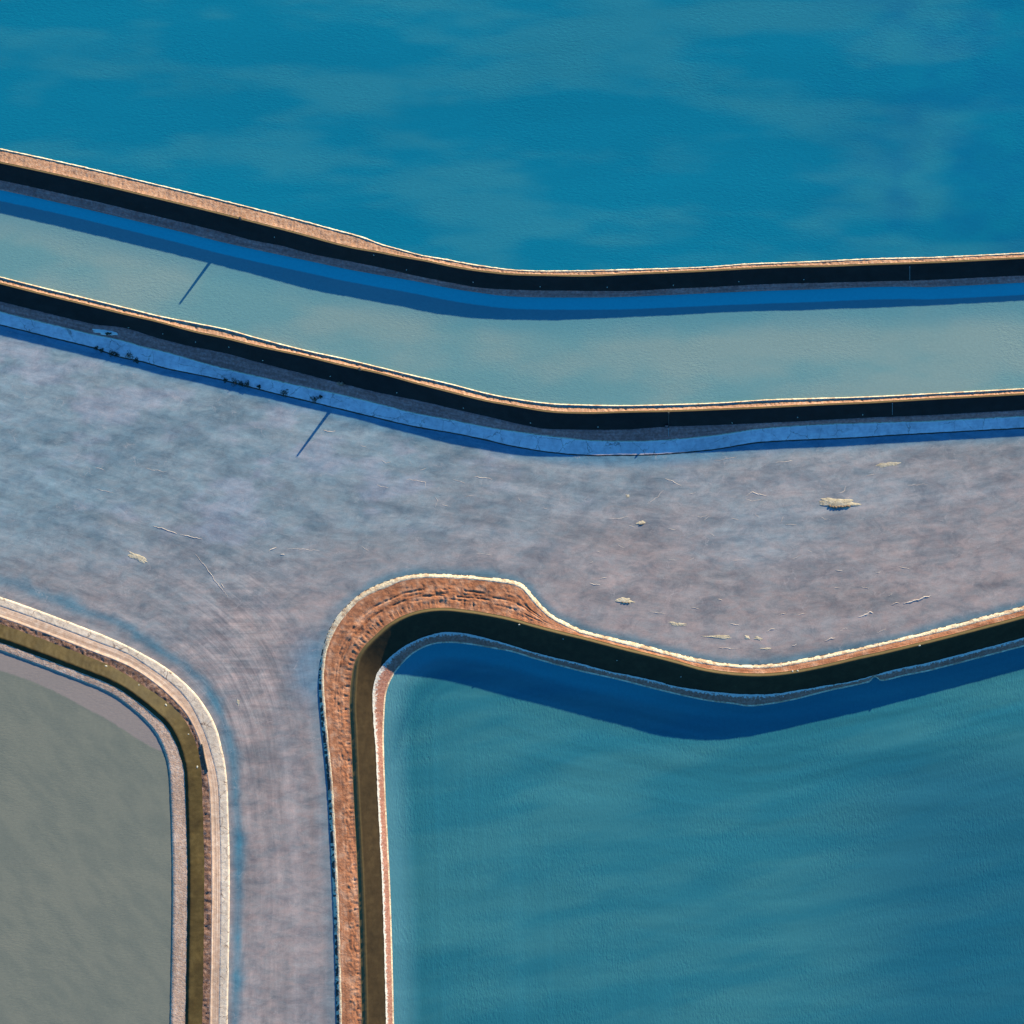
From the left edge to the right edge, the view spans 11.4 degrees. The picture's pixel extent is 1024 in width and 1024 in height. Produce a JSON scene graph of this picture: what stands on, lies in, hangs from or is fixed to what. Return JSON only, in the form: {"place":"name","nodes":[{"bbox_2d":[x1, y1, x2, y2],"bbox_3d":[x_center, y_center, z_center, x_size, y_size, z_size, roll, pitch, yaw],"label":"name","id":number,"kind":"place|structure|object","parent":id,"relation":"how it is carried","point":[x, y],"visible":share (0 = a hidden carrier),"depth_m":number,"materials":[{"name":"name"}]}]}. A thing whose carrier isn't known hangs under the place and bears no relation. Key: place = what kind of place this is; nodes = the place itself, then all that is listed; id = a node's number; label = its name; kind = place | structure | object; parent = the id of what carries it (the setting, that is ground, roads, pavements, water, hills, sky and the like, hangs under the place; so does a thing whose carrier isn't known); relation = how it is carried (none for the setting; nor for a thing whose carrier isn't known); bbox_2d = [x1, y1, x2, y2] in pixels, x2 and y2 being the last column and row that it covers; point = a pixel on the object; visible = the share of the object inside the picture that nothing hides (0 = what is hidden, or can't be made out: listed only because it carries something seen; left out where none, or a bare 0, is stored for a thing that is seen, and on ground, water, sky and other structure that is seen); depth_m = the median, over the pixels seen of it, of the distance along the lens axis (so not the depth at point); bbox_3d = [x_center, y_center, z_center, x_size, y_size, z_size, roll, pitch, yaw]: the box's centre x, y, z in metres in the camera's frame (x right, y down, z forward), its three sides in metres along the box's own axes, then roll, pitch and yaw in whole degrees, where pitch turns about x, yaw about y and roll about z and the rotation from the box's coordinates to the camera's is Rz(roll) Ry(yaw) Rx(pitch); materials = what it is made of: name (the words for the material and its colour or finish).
{"place":"outdoors","nodes":[
{"label":"outdoors","id":0,"kind":"place"},
{"bbox_2d":[0,651,171,1023],"bbox_3d":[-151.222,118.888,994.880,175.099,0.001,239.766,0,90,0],"label":"pond water","id":1,"kind":"structure","parent":0,"point":[85,876],"depth_m":994.88,"materials":[{"name":"grey liquid"}]},
{"bbox_2d":[0,597,229,1023],"bbox_3d":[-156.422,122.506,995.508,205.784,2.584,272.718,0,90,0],"label":"earth dike","id":2,"kind":"structure","parent":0,"point":[200,893],"depth_m":995.70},
{"bbox_2d":[201,744,207,771],"bbox_3d":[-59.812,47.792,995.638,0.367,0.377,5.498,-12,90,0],"label":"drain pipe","id":3,"kind":"object","parent":2,"relation":"on","point":[204,758],"visible":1,"depth_m":995.50,"materials":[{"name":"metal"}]},
{"bbox_2d":[0,326,1023,1023],"bbox_3d":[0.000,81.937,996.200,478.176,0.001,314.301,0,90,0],"label":"pond water","id":4,"kind":"structure","parent":0,"point":[242,482],"depth_m":996.20,"materials":[{"name":"grey liquid"}]},
{"bbox_2d":[128,552,146,562],"bbox_3d":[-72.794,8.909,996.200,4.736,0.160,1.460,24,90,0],"label":"salt island","id":5,"kind":"structure","parent":4,"relation":"on","point":[139,558],"depth_m":996.15,"materials":[{"name":"white"}]},
{"bbox_2d":[195,554,226,594],"bbox_3d":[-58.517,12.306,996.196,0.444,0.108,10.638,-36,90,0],"label":"salt ridge","id":6,"kind":"structure","parent":4,"relation":"on","point":[211,574],"depth_m":996.17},
{"bbox_2d":[615,597,633,603],"bbox_3d":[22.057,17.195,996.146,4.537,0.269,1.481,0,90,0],"label":"salt island","id":7,"kind":"structure","parent":4,"relation":"on","point":[622,600],"depth_m":996.14,"materials":[{"name":"white"}]},
{"bbox_2d":[670,622,685,625],"bbox_3d":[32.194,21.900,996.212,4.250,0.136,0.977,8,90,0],"label":"salt island","id":8,"kind":"structure","parent":4,"relation":"on","point":[676,624],"depth_m":996.16,"materials":[{"name":"white"}]},
{"bbox_2d":[702,635,730,638],"bbox_3d":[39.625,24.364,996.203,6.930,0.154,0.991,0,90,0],"label":"salt island","id":9,"kind":"structure","parent":4,"relation":"on","point":[721,636],"depth_m":996.15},
{"bbox_2d":[819,498,861,508],"bbox_3d":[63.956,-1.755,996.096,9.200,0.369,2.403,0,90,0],"label":"salt island","id":10,"kind":"structure","parent":4,"relation":"on","point":[837,503],"depth_m":996.09,"materials":[{"name":"white"}]},
{"bbox_2d":[876,462,899,467],"bbox_3d":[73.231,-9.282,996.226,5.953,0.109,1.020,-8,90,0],"label":"salt island","id":11,"kind":"structure","parent":4,"relation":"on","point":[881,465],"depth_m":996.18,"materials":[{"name":"white"}]},
{"bbox_2d":[904,595,930,603],"bbox_3d":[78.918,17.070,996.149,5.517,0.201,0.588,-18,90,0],"label":"salt ridge","id":12,"kind":"structure","parent":4,"relation":"on","point":[923,597],"depth_m":996.14,"materials":[{"name":"white"}]},
{"bbox_2d":[0,0,1023,270],"bbox_3d":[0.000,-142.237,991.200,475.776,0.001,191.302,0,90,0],"label":"pond water","id":13,"kind":"structure","parent":0,"point":[572,134],"depth_m":991.20,"materials":[{"name":"blue liquid"}]},
{"bbox_2d":[0,190,1023,406],"bbox_3d":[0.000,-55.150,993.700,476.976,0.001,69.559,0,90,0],"label":"pond water","id":14,"kind":"structure","parent":0,"point":[752,345],"depth_m":993.70,"materials":[{"name":"teal liquid"}]},
{"bbox_2d":[0,277,1023,455],"bbox_3d":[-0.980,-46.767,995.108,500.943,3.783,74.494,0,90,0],"label":"earth dike","id":15,"kind":"structure","parent":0,"point":[214,352],"depth_m":995.26,"materials":[{"name":"soil"}]},
{"bbox_2d":[93,329,117,334],"bbox_3d":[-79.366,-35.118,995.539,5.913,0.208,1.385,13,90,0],"label":"salt blotch","id":16,"kind":"object","parent":15,"relation":"on","point":[102,332],"visible":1,"depth_m":995.48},
{"bbox_2d":[0,148,1023,297],"bbox_3d":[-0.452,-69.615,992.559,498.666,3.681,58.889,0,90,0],"label":"earth dike","id":17,"kind":"structure","parent":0,"point":[196,214],"depth_m":991.63,"materials":[{"name":"brown soil"}]},
{"bbox_2d":[319,573,1023,1023],"bbox_3d":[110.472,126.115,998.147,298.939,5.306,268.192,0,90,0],"label":"earth dike","id":18,"kind":"structure","parent":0,"point":[393,623],"depth_m":996.03,"materials":[{"name":"brown soil"}]},
{"bbox_2d":[384,643,1023,1023],"bbox_3d":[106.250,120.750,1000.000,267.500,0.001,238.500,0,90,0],"label":"pond water","id":19,"kind":"structure","parent":0,"point":[567,846],"depth_m":1000.00,"materials":[{"name":"blue liquid"}]}
]}

